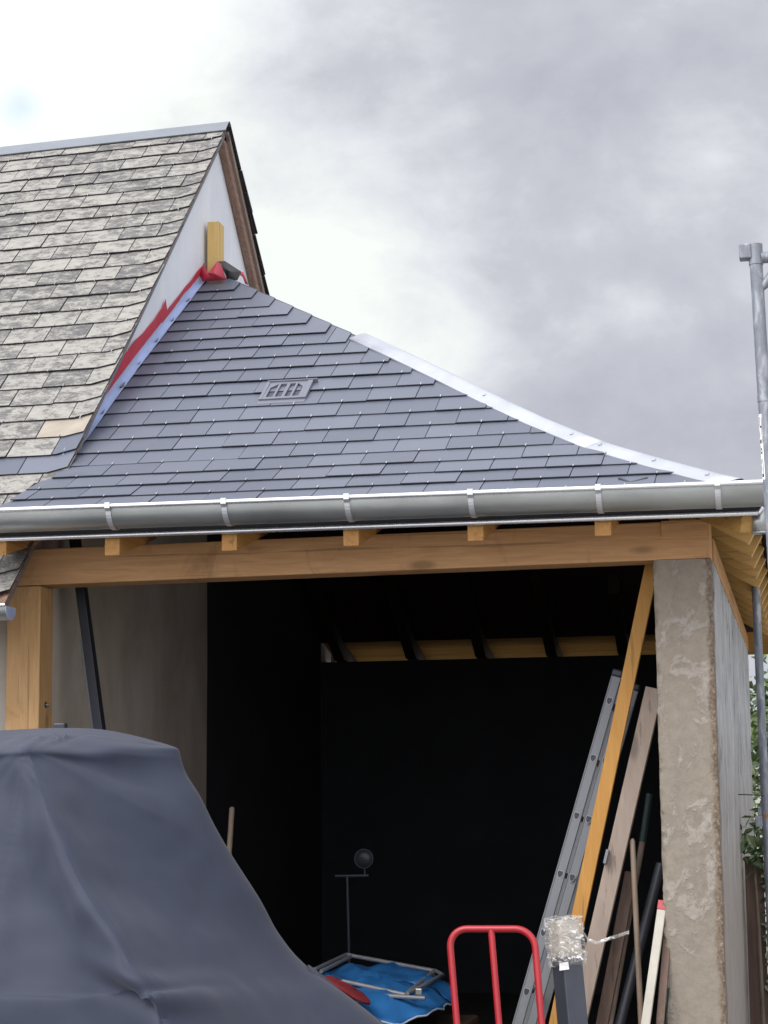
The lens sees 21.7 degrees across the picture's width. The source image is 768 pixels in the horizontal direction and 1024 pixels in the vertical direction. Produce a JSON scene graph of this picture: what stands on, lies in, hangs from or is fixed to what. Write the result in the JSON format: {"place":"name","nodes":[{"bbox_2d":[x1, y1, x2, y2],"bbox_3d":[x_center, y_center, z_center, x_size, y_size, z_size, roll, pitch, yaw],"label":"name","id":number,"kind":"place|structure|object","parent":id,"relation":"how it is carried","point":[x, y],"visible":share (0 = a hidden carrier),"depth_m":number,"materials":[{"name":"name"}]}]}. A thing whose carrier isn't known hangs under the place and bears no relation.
{"place":"outdoors","nodes":[
{"label":"outdoors","id":0,"kind":"place"},
{"bbox_2d":[0,121,335,973],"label":"house","id":1,"kind":"structure","parent":0,"point":[102,261],"depth_m":12.48,"materials":[{"name":"stone"}]},
{"bbox_2d":[0,0,767,798],"label":"sky","id":2,"kind":"structure","parent":0,"point":[548,206],"materials":[{"name":"grey"}]},
{"bbox_2d":[384,1014,478,1023],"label":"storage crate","id":3,"kind":"object","parent":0,"point":[445,1019],"visible":0.43,"depth_m":10.68,"materials":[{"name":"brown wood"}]},
{"bbox_2d":[322,962,451,1023],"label":"tarpaulin","id":4,"kind":"object","parent":3,"relation":"on","point":[384,1007],"visible":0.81,"depth_m":10.32,"materials":[{"name":"blue plastic"}]},
{"bbox_2d":[325,976,370,1004],"bbox_3d":[-0.181,2.371,9.908,0.232,0.141,0.180,-2,-8,11],"label":"red bag","id":5,"kind":"object","parent":4,"relation":"on","point":[352,992],"visible":0.83,"depth_m":9.86,"materials":[{"name":"fabric"}]},
{"bbox_2d":[314,953,444,999],"bbox_3d":[-0.039,2.436,10.514,0.685,0.166,0.871,-2,-8,11],"label":"folding frame","id":6,"kind":"object","parent":4,"relation":"on","point":[418,987],"visible":0.97,"depth_m":10.56,"materials":[{"name":"metal"}]},
{"bbox_2d":[335,849,373,962],"bbox_3d":[-0.174,2.534,11.507,0.531,1.182,0.462,-2,-8,11],"label":"work lamp","id":7,"kind":"object","parent":6,"relation":"attached to","point":[363,858],"visible":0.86,"depth_m":11.46,"materials":[{"name":"grey metal"}]},
{"bbox_2d":[618,477,647,481],"bbox_3d":[1.114,-0.142,8.959,0.134,0.042,0.071,-2,-8,11],"label":"bent strip","id":8,"kind":"object","parent":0,"point":[619,478],"visible":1,"depth_m":8.96,"materials":[{"name":"grey plastic"}]},
{"bbox_2d":[753,799,767,973],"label":"ground","id":9,"kind":"structure","parent":0,"point":[757,801],"depth_m":48.37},
{"bbox_2d":[0,723,383,1023],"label":"covered machine","id":10,"kind":"object","parent":9,"relation":"on","point":[128,895],"visible":1,"depth_m":7.37,"materials":[{"name":"fabric"}]},
{"bbox_2d":[0,221,767,1023],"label":"garage","id":11,"kind":"structure","parent":9,"relation":"on","point":[464,561],"depth_m":10.68,"materials":[{"name":"stone"}]},
{"bbox_2d":[69,539,105,729],"bbox_3d":[-1.349,1.476,9.863,0.464,2.841,0.060,-2,-8,11],"label":"prop","id":12,"kind":"object","parent":11,"relation":"on","point":[92,682],"visible":0.4,"depth_m":9.97,"materials":[{"name":"black metal"}]},
{"bbox_2d":[227,807,234,853],"bbox_3d":[-0.807,2.200,9.997,0.030,1.434,0.351,-2,-8,11],"label":"broom handle","id":13,"kind":"object","parent":11,"relation":"on","point":[230,828],"visible":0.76,"depth_m":10.21,"materials":[{"name":"brown wood"}]},
{"bbox_2d":[512,669,639,1023],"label":"ladder","id":14,"kind":"object","parent":11,"relation":"on","point":[561,896],"visible":0.57,"depth_m":9.35,"materials":[{"name":"metal"}]},
{"bbox_2d":[549,565,653,1023],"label":"timber batten","id":15,"kind":"object","parent":11,"relation":"on","point":[611,758],"visible":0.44,"depth_m":9.19,"materials":[{"name":"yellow wood"}]},
{"bbox_2d":[596,871,631,1023],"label":"brown board","id":16,"kind":"object","parent":11,"relation":"on","point":[614,960],"visible":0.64,"depth_m":9.13,"materials":[{"name":"brown wood"}]},
{"bbox_2d":[609,793,652,1023],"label":"pipe","id":17,"kind":"object","parent":11,"relation":"on","point":[645,820],"visible":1,"depth_m":9.29,"materials":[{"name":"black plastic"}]},
{"bbox_2d":[630,839,642,1023],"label":"tool handle","id":18,"kind":"object","parent":11,"relation":"on","point":[636,930],"visible":1,"depth_m":9.04,"materials":[{"name":"brown wood"}]},
{"bbox_2d":[614,862,662,1023],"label":"pipe","id":19,"kind":"object","parent":11,"relation":"on","point":[644,928],"visible":0.79,"depth_m":9.19,"materials":[{"name":"black plastic"}]},
{"bbox_2d":[665,988,669,1023],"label":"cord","id":20,"kind":"object","parent":11,"relation":"hanging from","point":[667,1006],"visible":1,"depth_m":8.78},
{"bbox_2d":[447,925,544,1023],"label":"hand truck","id":21,"kind":"object","parent":9,"relation":"on","point":[491,930],"visible":1,"depth_m":8.07,"materials":[{"name":"red metal"}]},
{"bbox_2d":[544,915,628,1023],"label":"wrapped post","id":22,"kind":"object","parent":9,"relation":"on","point":[565,945],"visible":1,"depth_m":8.52,"materials":[{"name":"dark grey metal"},{"name":"clear plastic film"}]},
{"bbox_2d":[582,686,657,1017],"bbox_3d":[1.004,1.782,9.069,0.632,1.981,0.092,2,-8,-15],"label":"timber plank","id":23,"kind":"object","parent":9,"relation":"on","point":[614,856],"visible":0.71,"depth_m":9.12,"materials":[{"name":"grey wood"}]},
{"bbox_2d":[641,900,665,1023],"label":"painted board","id":24,"kind":"object","parent":9,"relation":"on","point":[653,968],"visible":1,"depth_m":8.77,"materials":[{"name":"white paint"}]},
{"bbox_2d":[656,934,669,1023],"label":"narrow board","id":25,"kind":"object","parent":9,"relation":"on","point":[662,992],"visible":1,"depth_m":8.78,"materials":[{"name":"brown wood"}]},
{"bbox_2d":[738,243,767,946],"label":"scaffold","id":26,"kind":"object","parent":9,"relation":"on","point":[755,255],"visible":0.95,"depth_m":7.64,"materials":[{"name":"grey metal"}]},
{"bbox_2d":[740,808,765,1023],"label":"shrub","id":27,"kind":"object","parent":9,"relation":"on","point":[751,843],"visible":0.84,"depth_m":11.57,"materials":[{"name":"green plant"}]},
{"bbox_2d":[745,856,767,1023],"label":"fence","id":28,"kind":"object","parent":9,"relation":"on","point":[754,999],"visible":0.59,"depth_m":11.66,"materials":[{"name":"brown wood"}]},
{"bbox_2d":[749,654,767,846],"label":"tree","id":29,"kind":"object","parent":9,"relation":"on","point":[754,723],"visible":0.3,"depth_m":17.23,"materials":[{"name":"green plant"}]},
{"bbox_2d":[750,670,767,859],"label":"tree","id":30,"kind":"object","parent":9,"relation":"on","point":[754,731],"visible":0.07,"depth_m":19.47,"materials":[{"name":"green plant"}]},
{"bbox_2d":[758,829,767,992],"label":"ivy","id":31,"kind":"object","parent":9,"relation":"on","point":[764,923],"visible":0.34,"depth_m":11.63,"materials":[{"name":"green plant"}]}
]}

